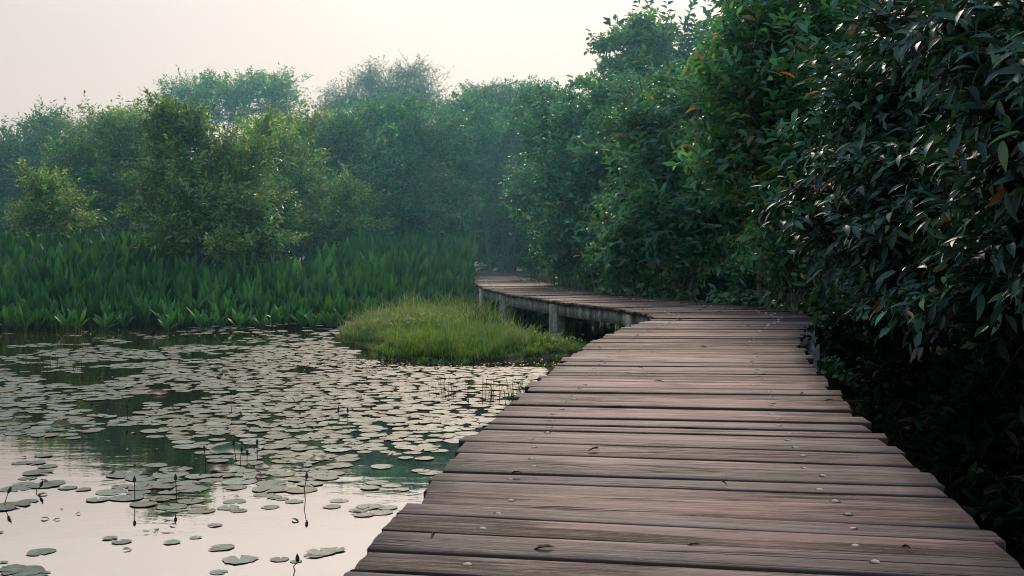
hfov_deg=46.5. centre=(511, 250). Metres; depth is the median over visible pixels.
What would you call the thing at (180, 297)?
water plant
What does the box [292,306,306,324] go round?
water plant
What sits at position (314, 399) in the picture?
lily pad
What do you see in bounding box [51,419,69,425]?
curled lily pad
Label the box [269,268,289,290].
water plant
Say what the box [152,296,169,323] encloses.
water plant
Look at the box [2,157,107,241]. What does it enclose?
bush
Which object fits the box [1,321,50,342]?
reeds
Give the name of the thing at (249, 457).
lily pad
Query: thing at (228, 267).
water plant
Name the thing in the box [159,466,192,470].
lily pad
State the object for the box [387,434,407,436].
lily pad
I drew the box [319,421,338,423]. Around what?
lily pad
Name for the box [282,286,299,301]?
water plant
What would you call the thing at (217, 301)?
water plant
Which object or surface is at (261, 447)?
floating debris
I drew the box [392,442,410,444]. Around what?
lily pad
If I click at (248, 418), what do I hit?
lily pad
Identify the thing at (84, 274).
water plant
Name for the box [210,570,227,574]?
lily pad
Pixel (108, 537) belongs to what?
lily pad
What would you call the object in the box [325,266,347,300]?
water plant
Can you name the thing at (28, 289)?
water plant
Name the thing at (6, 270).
water plant
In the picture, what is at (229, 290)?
water plant
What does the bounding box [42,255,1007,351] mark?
ground
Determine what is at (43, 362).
reeds
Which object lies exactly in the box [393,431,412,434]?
lily pad
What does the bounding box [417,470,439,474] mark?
lily pad
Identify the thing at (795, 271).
shrub
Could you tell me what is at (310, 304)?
water plant
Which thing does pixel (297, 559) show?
lily bud
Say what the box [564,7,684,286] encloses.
tree
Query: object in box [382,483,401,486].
lily pad
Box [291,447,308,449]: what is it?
lily pad
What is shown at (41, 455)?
lily pad
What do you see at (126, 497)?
lily pad
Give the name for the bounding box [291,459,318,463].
lily pad
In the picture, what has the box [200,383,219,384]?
lily pad
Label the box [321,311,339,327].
water plant
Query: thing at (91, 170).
shrub
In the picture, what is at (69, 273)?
water plant
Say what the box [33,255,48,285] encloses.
water plant
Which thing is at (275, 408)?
lily pad
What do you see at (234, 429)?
lily pad
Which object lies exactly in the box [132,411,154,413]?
lily pad
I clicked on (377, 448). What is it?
lily pad
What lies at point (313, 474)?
lily pad
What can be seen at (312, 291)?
water plant
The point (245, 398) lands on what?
lily pad
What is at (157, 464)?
lily pad
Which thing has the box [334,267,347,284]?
water plant
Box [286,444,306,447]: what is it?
lily pad
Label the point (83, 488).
lily pad
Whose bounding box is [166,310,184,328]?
water plant
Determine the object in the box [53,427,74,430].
lily pad
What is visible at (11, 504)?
lily pad
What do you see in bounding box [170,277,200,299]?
water plant
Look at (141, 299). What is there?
water plant
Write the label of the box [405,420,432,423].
lily pad
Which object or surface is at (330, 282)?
water plant
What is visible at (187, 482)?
lily pad
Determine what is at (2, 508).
lily pad
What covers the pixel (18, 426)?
lily pad
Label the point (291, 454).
lily pad
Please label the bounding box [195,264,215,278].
water plant
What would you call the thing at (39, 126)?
shrub
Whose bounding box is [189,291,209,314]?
water plant
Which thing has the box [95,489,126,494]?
lily pad
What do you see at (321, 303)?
water plant
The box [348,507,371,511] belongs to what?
lily pad
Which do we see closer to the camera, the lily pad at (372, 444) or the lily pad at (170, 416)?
the lily pad at (372, 444)
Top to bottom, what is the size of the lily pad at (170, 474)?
0.005 m
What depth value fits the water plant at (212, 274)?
27.74 m
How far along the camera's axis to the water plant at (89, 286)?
27.17 m
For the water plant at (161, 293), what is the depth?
26.56 m
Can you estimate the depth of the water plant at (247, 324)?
23.84 m
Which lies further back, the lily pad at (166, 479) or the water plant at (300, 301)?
the water plant at (300, 301)
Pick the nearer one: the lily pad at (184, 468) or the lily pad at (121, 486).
the lily pad at (121, 486)
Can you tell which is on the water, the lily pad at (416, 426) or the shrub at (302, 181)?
the lily pad at (416, 426)
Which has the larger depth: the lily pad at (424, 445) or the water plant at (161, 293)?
the water plant at (161, 293)
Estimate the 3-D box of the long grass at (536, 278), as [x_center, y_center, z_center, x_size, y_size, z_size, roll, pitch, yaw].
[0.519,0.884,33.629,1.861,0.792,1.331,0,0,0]
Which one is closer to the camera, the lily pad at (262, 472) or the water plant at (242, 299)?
the lily pad at (262, 472)
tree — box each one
[146,62,312,158]
[307,48,457,138]
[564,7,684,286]
[644,0,918,312]
[745,0,1023,362]
[827,0,1023,335]
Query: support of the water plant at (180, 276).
in the water
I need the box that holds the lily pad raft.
[0,323,547,562]
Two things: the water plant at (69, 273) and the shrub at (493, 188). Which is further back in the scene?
the shrub at (493, 188)
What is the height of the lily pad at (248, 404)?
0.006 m
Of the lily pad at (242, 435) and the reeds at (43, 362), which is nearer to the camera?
the lily pad at (242, 435)
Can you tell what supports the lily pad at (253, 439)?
on the water
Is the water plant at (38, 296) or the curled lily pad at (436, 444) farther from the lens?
the water plant at (38, 296)
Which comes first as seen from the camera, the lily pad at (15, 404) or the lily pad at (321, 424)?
the lily pad at (321, 424)
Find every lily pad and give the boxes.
[0,410,18,412]
[0,417,12,419]
[0,422,20,425]
[0,485,30,491]
[0,501,30,507]
[0,506,15,509]
[0,564,25,570]
[1,565,44,575]
[2,425,30,428]
[4,432,27,434]
[7,403,30,405]
[11,461,28,464]
[13,482,33,484]
[18,477,36,479]
[19,404,39,406]
[20,499,38,501]
[22,386,42,388]
[22,389,44,391]
[22,399,44,400]
[22,428,51,432]
[22,469,52,474]
[22,570,50,575]
[23,383,39,384]
[24,400,48,402]
[26,550,49,554]
[27,461,44,463]
[27,482,59,487]
[28,548,56,554]
[29,410,49,412]
[30,433,59,436]
[31,425,56,428]
[34,454,52,456]
[37,421,53,424]
[37,480,65,484]
[38,464,57,467]
[43,415,62,417]
[45,413,64,415]
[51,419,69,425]
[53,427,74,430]
[54,408,73,409]
[55,404,76,406]
[56,433,77,435]
[57,486,77,488]
[58,386,80,387]
[59,416,80,418]
[65,397,86,398]
[67,417,93,420]
[70,409,91,411]
[70,420,95,423]
[75,487,90,490]
[81,429,100,431]
[83,398,104,399]
[86,497,109,501]
[87,414,107,415]
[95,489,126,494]
[102,536,116,538]
[106,471,142,477]
[107,392,129,393]
[110,494,143,500]
[111,484,135,488]
[112,539,131,543]
[117,423,136,425]
[125,475,154,480]
[126,490,150,494]
[128,485,153,489]
[129,501,157,506]
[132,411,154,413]
[135,481,163,485]
[140,420,161,422]
[140,429,168,432]
[143,463,166,466]
[145,412,166,414]
[146,389,167,394]
[149,495,177,500]
[152,471,188,477]
[152,483,175,487]
[157,477,181,482]
[157,503,186,509]
[158,420,185,423]
[158,490,179,493]
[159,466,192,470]
[161,415,184,417]
[163,539,179,543]
[166,423,187,425]
[167,467,182,470]
[167,509,182,511]
[168,435,193,439]
[169,427,187,430]
[171,440,194,442]
[172,444,201,448]
[173,485,208,491]
[174,480,199,484]
[178,499,204,503]
[181,408,203,410]
[183,426,207,429]
[185,474,212,478]
[188,507,215,513]
[190,410,210,412]
[194,414,211,416]
[194,451,215,453]
[195,430,215,433]
[199,478,223,482]
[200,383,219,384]
[200,444,216,447]
[203,421,230,425]
[206,455,222,457]
[207,418,230,421]
[207,459,228,461]
[208,465,229,470]
[209,391,229,393]
[210,409,235,411]
[210,442,245,453]
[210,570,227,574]
[211,472,234,476]
[211,544,234,549]
[212,466,244,471]
[213,430,234,432]
[215,442,240,445]
[216,505,239,509]
[221,454,241,457]
[222,478,256,484]
[222,485,246,488]
[222,555,257,563]
[223,499,245,503]
[226,421,247,423]
[228,425,246,427]
[228,428,246,430]
[230,508,246,511]
[232,410,251,412]
[233,456,262,459]
[234,434,256,436]
[234,460,263,464]
[234,469,255,472]
[234,472,254,475]
[235,397,253,398]
[239,438,264,441]
[240,402,262,405]
[240,417,259,419]
[243,441,265,443]
[243,474,267,478]
[246,421,265,423]
[249,428,271,431]
[249,471,273,474]
[250,399,270,401]
[250,452,266,455]
[252,484,290,491]
[253,492,275,496]
[255,464,270,467]
[255,465,283,469]
[255,473,266,476]
[256,480,286,485]
[257,443,289,448]
[259,450,277,453]
[261,505,279,508]
[263,434,291,438]
[265,402,288,404]
[265,408,285,409]
[266,495,281,498]
[268,392,288,393]
[268,469,285,471]
[269,471,294,475]
[270,427,285,430]
[270,557,288,561]
[272,458,299,462]
[273,405,293,407]
[274,413,298,415]
[274,440,298,443]
[275,450,293,453]
[275,452,299,457]
[280,420,304,423]
[283,397,303,398]
[285,429,301,431]
[285,486,316,492]
[285,499,303,502]
[286,415,306,416]
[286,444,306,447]
[287,477,315,481]
[288,462,303,467]
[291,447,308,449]
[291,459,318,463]
[294,434,325,438]
[296,455,313,459]
[297,481,322,485]
[298,452,325,455]
[300,412,324,415]
[301,472,323,476]
[302,398,325,400]
[303,553,323,556]
[306,450,322,451]
[306,548,334,554]
[307,423,326,425]
[309,456,327,459]
[309,469,327,472]
[313,475,338,479]
[315,466,333,468]
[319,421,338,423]
[321,433,341,435]
[321,444,342,447]
[321,454,338,457]
[322,412,345,414]
[322,471,344,474]
[323,426,342,428]
[323,504,340,507]
[325,447,351,451]
[326,462,352,467]
[327,547,345,551]
[328,455,359,461]
[330,435,353,437]
[330,498,348,501]
[336,396,357,397]
[338,380,356,382]
[339,400,360,402]
[340,403,360,404]
[340,418,362,421]
[343,405,361,406]
[344,441,362,443]
[348,412,368,414]
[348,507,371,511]
[351,447,366,449]
[353,422,371,424]
[354,512,373,516]
[355,504,383,508]
[358,420,376,422]
[358,428,381,431]
[359,425,382,428]
[360,432,386,436]
[360,443,383,446]
[360,485,379,488]
[365,480,388,484]
[367,447,387,449]
[369,510,392,514]
[371,464,391,468]
[372,406,393,409]
[376,404,395,406]
[379,505,396,509]
[380,436,398,439]
[381,418,407,421]
[382,392,403,393]
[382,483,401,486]
[387,411,405,413]
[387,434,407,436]
[388,409,406,411]
[392,404,411,406]
[392,427,413,429]
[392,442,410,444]
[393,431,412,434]
[393,488,408,490]
[394,445,417,448]
[396,414,419,416]
[399,407,420,409]
[403,451,421,453]
[404,438,422,440]
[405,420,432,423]
[408,425,427,427]
[409,447,437,450]
[411,469,429,471]
[415,393,435,395]
[415,456,433,459]
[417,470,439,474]
[418,444,439,447]
[419,406,443,409]
[420,427,443,429]
[425,439,442,441]
[429,410,449,412]
[431,449,448,451]
[432,419,449,422]
[432,443,442,446]
[437,415,456,417]
[438,405,461,407]
[442,421,465,424]
[443,428,460,430]
[444,426,462,427]
[444,438,459,442]
[446,387,467,389]
[450,418,476,421]
[453,414,474,416]
[455,431,478,434]
[456,401,477,403]
[472,404,489,406]
[478,418,494,420]
[490,406,504,408]
[495,400,511,402]
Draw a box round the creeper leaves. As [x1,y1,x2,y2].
[594,283,928,395]
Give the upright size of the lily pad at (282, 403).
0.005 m
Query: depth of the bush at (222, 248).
29.52 m
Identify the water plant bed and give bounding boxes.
[0,227,478,306]
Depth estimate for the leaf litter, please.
4.41 m
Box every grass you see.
[374,295,416,314]
[407,289,484,311]
[420,293,519,327]
[510,268,550,283]
[531,262,587,289]
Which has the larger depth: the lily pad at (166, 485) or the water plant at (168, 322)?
the water plant at (168, 322)
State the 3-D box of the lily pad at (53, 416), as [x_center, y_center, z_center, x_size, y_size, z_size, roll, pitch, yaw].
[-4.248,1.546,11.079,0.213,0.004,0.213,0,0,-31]
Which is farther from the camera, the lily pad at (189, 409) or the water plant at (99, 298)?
the water plant at (99, 298)
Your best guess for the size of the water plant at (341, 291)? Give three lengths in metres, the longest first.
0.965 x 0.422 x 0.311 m
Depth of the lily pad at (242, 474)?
8.23 m
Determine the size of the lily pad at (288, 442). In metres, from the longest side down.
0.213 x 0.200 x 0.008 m
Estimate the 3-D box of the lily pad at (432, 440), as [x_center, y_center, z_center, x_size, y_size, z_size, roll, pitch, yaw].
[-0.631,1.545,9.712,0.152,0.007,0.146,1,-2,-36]
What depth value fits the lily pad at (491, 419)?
10.91 m
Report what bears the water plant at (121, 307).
in the water
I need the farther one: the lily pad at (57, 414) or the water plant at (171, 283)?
the water plant at (171, 283)
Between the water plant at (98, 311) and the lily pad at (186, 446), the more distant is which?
the water plant at (98, 311)
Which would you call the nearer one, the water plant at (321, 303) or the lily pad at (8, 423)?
the lily pad at (8, 423)
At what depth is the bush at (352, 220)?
36.88 m
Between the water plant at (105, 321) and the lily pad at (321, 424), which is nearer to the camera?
the lily pad at (321, 424)
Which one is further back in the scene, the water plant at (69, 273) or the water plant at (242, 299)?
the water plant at (69, 273)
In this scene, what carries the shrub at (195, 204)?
on the ground at (544, 272)
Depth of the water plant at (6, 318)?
23.17 m
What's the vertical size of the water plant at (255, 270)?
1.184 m
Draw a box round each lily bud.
[4,486,11,503]
[133,476,135,501]
[174,474,176,497]
[293,554,299,570]
[304,472,307,499]
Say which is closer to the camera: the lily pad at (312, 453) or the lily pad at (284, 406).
the lily pad at (312, 453)
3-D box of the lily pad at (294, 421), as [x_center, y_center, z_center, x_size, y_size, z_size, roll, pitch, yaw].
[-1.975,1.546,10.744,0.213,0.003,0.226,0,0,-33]
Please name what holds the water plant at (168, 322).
in the water
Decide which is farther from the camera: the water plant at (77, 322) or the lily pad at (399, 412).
the water plant at (77, 322)
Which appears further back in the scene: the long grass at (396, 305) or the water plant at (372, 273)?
the water plant at (372, 273)
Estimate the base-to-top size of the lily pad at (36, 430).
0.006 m
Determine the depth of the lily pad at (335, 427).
10.43 m
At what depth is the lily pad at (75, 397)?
12.54 m
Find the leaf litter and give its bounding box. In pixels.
[431,284,911,549]
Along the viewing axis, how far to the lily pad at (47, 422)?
10.73 m
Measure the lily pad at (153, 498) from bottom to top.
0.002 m
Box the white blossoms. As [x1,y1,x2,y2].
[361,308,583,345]
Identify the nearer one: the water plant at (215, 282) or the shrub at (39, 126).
the water plant at (215, 282)
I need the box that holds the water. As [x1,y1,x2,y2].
[0,305,1023,575]
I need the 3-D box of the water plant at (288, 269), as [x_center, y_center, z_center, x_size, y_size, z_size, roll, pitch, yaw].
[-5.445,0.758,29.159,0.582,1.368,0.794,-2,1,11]
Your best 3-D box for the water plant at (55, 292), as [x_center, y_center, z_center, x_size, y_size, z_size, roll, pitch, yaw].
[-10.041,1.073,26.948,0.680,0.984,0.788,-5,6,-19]
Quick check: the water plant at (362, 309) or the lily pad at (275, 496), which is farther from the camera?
the water plant at (362, 309)
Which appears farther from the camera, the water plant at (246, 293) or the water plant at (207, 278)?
the water plant at (207, 278)
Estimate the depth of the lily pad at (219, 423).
10.66 m
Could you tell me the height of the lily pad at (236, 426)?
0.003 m
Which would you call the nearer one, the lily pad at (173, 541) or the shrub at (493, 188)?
the lily pad at (173, 541)
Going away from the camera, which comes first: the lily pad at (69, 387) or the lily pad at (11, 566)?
the lily pad at (11, 566)
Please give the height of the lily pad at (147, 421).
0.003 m
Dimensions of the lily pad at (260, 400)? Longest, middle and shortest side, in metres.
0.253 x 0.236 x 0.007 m
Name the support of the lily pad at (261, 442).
on the water
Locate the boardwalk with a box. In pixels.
[343,271,1023,575]
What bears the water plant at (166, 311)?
in the water
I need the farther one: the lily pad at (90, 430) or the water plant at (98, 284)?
the water plant at (98, 284)
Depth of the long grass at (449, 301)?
22.76 m
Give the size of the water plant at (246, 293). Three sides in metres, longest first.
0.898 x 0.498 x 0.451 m
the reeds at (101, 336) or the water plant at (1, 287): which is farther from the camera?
the water plant at (1, 287)
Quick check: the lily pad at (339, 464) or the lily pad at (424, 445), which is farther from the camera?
the lily pad at (424, 445)
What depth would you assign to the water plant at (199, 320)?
23.09 m
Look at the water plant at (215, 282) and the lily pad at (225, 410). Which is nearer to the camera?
the lily pad at (225, 410)
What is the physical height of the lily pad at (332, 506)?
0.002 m
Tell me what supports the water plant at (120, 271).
on the water
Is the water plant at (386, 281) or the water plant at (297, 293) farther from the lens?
the water plant at (386, 281)
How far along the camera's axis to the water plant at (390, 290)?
27.93 m
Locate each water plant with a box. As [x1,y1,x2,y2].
[0,259,24,275]
[0,285,9,320]
[0,288,10,323]
[0,304,19,329]
[1,305,21,326]
[3,262,20,292]
[3,284,18,306]
[3,307,21,329]
[9,299,29,311]
[10,249,33,297]
[12,301,23,325]
[12,304,36,330]
[14,293,33,306]
[17,264,22,293]
[18,276,33,297]
[21,286,46,322]
[24,276,49,298]
[25,266,33,283]
[28,305,44,328]
[29,257,51,287]
[29,299,44,322]
[32,283,48,295]
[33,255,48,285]
[39,298,59,326]
[40,253,65,283]
[41,278,55,300]
[43,308,65,328]
[44,293,57,325]
[50,278,69,308]
[50,304,77,320]
[53,267,67,284]
[55,270,81,297]
[55,309,77,330]
[57,266,75,281]
[59,287,81,303]
[60,300,76,319]
[62,298,77,326]
[67,305,89,329]
[69,268,90,285]
[70,293,81,318]
[72,285,86,320]
[80,290,97,324]
[84,268,107,316]
[86,287,110,318]
[87,268,113,285]
[92,293,108,317]
[92,311,118,328]
[94,301,121,326]
[95,276,120,318]
[100,284,126,300]
[105,301,114,323]
[106,284,128,319]
[107,294,127,322]
[114,298,132,324]
[117,310,134,327]
[119,264,135,288]
[122,264,140,287]
[126,282,145,320]
[129,267,150,318]
[130,295,147,321]
[131,293,153,322]
[134,298,151,326]
[136,296,157,324]
[137,273,140,284]
[139,258,169,291]
[143,292,158,321]
[146,280,170,299]
[147,275,168,291]
[149,285,171,319]
[150,299,180,326]
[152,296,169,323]
[156,298,169,316]
[157,310,179,330]
[161,302,181,327]
[162,295,175,311]
[164,269,184,302]
[165,256,182,277]
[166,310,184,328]
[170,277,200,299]
[174,277,191,304]
[176,256,197,275]
[176,269,191,287]
[176,285,191,303]
[176,300,186,308]
[180,306,198,326]
[182,295,205,325]
[183,264,203,309]
[184,273,200,297]
[185,261,202,279]
[187,308,214,329]
[188,271,208,300]
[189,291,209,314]
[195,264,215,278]
[196,265,226,288]
[196,265,231,283]
[197,278,219,311]
[202,286,231,308]
[202,303,214,317]
[204,310,219,328]
[207,290,228,317]
[210,303,231,327]
[211,275,227,296]
[220,295,237,324]
[223,270,239,300]
[225,250,245,274]
[225,270,245,299]
[225,297,245,324]
[226,274,261,297]
[228,256,251,285]
[228,308,255,328]
[229,286,238,308]
[235,254,253,279]
[237,290,251,317]
[238,280,252,291]
[240,284,258,309]
[242,281,257,294]
[243,308,256,327]
[244,305,259,325]
[248,309,268,329]
[250,286,270,320]
[251,267,271,295]
[253,263,271,288]
[254,292,265,321]
[256,300,269,323]
[257,261,268,278]
[258,289,275,318]
[260,305,282,326]
[264,253,281,280]
[264,295,281,321]
[267,279,294,307]
[267,302,289,325]
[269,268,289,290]
[272,280,289,294]
[274,255,299,276]
[277,269,296,287]
[281,290,291,320]
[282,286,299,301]
[282,302,296,324]
[283,275,298,297]
[287,295,307,323]
[288,292,311,308]
[289,308,314,326]
[291,269,314,310]
[292,270,311,288]
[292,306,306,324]
[298,291,318,318]
[304,272,320,292]
[304,289,322,318]
[304,312,322,327]
[305,297,314,323]
[310,284,320,313]
[314,302,333,326]
[315,258,335,285]
[317,294,336,324]
[318,274,333,293]
[318,283,335,301]
[318,311,347,326]
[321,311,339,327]
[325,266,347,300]
[330,309,359,325]
[331,290,348,310]
[332,296,348,325]
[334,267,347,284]
[335,276,352,310]
[336,263,352,278]
[336,280,348,300]
[338,272,358,293]
[344,282,359,311]
[345,302,366,322]
[348,297,361,321]
[350,291,366,305]
[354,263,379,293]
[355,257,380,280]
[356,295,373,314]
[374,297,381,308]
[375,262,398,293]
[379,273,394,304]
[379,274,404,296]
[381,297,387,309]
[388,288,405,301]
[389,294,403,308]
[402,291,415,306]
[408,292,422,306]
[422,282,433,303]
[427,284,444,306]
[434,293,451,308]
[458,287,472,306]
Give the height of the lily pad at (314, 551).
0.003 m
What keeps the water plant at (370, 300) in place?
in the water
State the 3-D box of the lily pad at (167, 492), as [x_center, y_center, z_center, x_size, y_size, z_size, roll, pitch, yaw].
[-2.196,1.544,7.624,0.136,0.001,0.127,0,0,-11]
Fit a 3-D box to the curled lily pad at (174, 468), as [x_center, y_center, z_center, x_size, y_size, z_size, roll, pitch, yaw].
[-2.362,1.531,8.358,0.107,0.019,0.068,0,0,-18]
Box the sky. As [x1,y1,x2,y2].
[0,0,1022,171]
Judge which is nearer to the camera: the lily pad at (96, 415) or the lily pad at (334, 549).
the lily pad at (334, 549)
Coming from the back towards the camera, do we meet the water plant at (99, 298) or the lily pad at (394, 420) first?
the water plant at (99, 298)
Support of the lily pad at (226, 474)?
on the water
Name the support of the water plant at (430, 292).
in the water
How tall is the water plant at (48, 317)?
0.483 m
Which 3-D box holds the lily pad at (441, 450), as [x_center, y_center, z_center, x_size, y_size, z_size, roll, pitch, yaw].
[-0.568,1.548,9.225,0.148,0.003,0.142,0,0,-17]
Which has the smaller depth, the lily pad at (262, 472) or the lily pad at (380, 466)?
the lily pad at (262, 472)
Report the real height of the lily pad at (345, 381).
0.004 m
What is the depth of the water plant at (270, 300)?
25.41 m
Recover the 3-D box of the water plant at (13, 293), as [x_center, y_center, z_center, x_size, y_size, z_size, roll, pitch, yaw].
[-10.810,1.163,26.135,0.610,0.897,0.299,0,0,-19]
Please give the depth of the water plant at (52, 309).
24.03 m
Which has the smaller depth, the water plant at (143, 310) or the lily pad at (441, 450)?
the lily pad at (441, 450)
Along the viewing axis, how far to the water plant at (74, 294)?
25.76 m
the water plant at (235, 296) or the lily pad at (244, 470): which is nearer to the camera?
the lily pad at (244, 470)
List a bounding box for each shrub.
[0,95,91,219]
[24,105,172,237]
[47,86,227,222]
[110,87,312,273]
[206,97,386,266]
[245,102,346,268]
[306,86,483,239]
[410,162,553,271]
[417,84,510,242]
[430,74,561,272]
[492,64,670,291]
[574,20,773,295]
[732,134,905,354]
[806,249,1023,542]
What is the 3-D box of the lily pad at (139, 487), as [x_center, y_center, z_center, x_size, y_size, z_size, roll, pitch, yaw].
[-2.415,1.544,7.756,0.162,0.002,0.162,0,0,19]
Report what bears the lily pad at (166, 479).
on the water
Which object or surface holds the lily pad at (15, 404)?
on the water
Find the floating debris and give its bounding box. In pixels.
[6,328,558,549]
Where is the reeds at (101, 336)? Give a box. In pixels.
[19,318,107,349]
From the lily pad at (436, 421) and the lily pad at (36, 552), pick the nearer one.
the lily pad at (36, 552)
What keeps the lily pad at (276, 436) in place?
on the water
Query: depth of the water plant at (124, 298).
25.83 m
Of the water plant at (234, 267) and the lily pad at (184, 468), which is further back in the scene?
the water plant at (234, 267)
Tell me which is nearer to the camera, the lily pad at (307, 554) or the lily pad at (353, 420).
the lily pad at (307, 554)
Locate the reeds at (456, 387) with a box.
[424,370,510,398]
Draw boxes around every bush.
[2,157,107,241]
[199,218,253,268]
[319,161,400,243]
[555,252,675,294]
[653,227,843,304]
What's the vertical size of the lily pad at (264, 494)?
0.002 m
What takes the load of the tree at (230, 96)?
on the ground at (544, 272)
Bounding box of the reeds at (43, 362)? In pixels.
[6,352,89,375]
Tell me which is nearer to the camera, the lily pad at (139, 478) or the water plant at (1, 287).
the lily pad at (139, 478)
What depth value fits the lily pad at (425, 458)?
8.86 m
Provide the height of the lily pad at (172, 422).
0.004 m
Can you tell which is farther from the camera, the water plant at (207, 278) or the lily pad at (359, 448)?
the water plant at (207, 278)
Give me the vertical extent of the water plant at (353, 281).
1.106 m
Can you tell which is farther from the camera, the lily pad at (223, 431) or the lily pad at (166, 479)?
the lily pad at (223, 431)
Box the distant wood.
[0,0,927,282]
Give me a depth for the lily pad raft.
13.86 m
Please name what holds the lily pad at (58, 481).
on the water
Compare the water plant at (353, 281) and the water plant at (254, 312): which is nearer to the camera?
the water plant at (254, 312)
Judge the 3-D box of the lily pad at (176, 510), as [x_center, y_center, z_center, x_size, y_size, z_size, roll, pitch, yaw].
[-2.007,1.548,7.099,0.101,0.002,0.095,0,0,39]
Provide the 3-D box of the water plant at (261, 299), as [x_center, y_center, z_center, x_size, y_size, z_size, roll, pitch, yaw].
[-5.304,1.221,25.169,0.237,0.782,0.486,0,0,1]
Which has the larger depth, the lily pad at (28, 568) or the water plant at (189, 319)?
the water plant at (189, 319)
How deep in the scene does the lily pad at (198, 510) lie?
7.09 m
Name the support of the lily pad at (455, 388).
on the water
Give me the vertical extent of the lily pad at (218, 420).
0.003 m
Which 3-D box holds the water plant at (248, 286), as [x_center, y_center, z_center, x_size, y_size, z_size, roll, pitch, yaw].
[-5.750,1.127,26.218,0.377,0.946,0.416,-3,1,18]
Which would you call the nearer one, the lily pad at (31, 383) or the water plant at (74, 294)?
the lily pad at (31, 383)
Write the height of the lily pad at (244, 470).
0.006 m
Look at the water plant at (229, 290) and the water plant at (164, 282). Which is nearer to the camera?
the water plant at (229, 290)
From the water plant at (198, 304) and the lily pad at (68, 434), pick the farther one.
the water plant at (198, 304)
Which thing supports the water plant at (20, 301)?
in the water
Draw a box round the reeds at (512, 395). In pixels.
[467,369,525,405]
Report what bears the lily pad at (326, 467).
on the water
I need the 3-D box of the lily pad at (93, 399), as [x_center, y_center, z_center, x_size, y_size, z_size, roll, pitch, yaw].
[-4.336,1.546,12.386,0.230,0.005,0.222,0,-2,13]
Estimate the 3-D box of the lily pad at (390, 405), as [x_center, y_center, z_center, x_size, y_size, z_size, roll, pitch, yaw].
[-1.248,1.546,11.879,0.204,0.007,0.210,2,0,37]
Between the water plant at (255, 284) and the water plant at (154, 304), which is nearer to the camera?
the water plant at (154, 304)
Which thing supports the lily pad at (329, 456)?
on the water
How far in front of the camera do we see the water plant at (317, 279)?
28.22 m
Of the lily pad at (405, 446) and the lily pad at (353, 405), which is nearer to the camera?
the lily pad at (405, 446)
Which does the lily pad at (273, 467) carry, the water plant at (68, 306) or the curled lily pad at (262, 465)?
the curled lily pad at (262, 465)
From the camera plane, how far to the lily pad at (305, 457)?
8.90 m
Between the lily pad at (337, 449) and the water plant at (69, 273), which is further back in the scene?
the water plant at (69, 273)
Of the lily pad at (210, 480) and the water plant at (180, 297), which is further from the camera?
the water plant at (180, 297)
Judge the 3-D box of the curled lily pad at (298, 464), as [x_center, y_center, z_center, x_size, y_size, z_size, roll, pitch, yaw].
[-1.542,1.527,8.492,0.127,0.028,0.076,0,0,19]
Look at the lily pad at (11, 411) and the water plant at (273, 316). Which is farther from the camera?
the water plant at (273, 316)
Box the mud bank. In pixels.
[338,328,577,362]
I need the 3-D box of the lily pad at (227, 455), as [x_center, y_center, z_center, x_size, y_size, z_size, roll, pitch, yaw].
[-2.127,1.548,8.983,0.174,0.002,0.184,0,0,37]
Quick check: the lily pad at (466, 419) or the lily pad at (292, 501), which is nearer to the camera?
the lily pad at (292, 501)
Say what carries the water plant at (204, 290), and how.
in the water
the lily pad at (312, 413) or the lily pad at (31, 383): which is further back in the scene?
the lily pad at (31, 383)
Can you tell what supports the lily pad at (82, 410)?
on the water
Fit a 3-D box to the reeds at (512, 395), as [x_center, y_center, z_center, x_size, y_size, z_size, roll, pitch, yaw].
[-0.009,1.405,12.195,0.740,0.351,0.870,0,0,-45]
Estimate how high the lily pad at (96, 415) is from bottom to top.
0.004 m
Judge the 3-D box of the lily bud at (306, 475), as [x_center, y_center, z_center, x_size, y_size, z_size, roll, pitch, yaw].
[-1.279,1.488,7.407,0.027,0.224,0.020,0,0,0]
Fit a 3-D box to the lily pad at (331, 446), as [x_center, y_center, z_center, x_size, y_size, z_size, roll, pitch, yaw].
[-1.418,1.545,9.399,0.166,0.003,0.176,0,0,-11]
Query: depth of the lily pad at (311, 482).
7.91 m
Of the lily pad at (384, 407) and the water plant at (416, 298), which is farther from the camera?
the water plant at (416, 298)
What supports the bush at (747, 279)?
on the ground at (544, 272)
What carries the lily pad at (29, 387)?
on the water
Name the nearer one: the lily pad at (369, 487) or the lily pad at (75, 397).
the lily pad at (369, 487)
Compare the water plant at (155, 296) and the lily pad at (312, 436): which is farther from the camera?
the water plant at (155, 296)
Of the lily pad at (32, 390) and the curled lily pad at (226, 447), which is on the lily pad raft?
the curled lily pad at (226, 447)
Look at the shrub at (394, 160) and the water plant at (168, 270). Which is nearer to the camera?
the water plant at (168, 270)
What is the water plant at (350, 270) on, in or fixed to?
on the ground at (544, 272)
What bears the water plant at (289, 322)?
in the water
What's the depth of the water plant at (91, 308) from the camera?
24.65 m
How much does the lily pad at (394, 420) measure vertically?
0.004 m
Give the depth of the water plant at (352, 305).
25.55 m
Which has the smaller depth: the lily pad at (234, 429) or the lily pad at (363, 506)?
the lily pad at (363, 506)
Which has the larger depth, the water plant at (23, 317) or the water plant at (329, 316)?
the water plant at (329, 316)
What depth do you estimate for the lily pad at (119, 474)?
8.23 m
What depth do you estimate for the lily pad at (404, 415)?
11.19 m
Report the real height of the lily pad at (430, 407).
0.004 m
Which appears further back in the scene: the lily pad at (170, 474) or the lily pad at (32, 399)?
the lily pad at (32, 399)
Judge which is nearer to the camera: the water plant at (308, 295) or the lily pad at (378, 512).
the lily pad at (378, 512)
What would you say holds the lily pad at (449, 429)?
on the water
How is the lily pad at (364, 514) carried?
on the water
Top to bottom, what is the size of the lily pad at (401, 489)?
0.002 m
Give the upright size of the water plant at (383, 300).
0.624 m

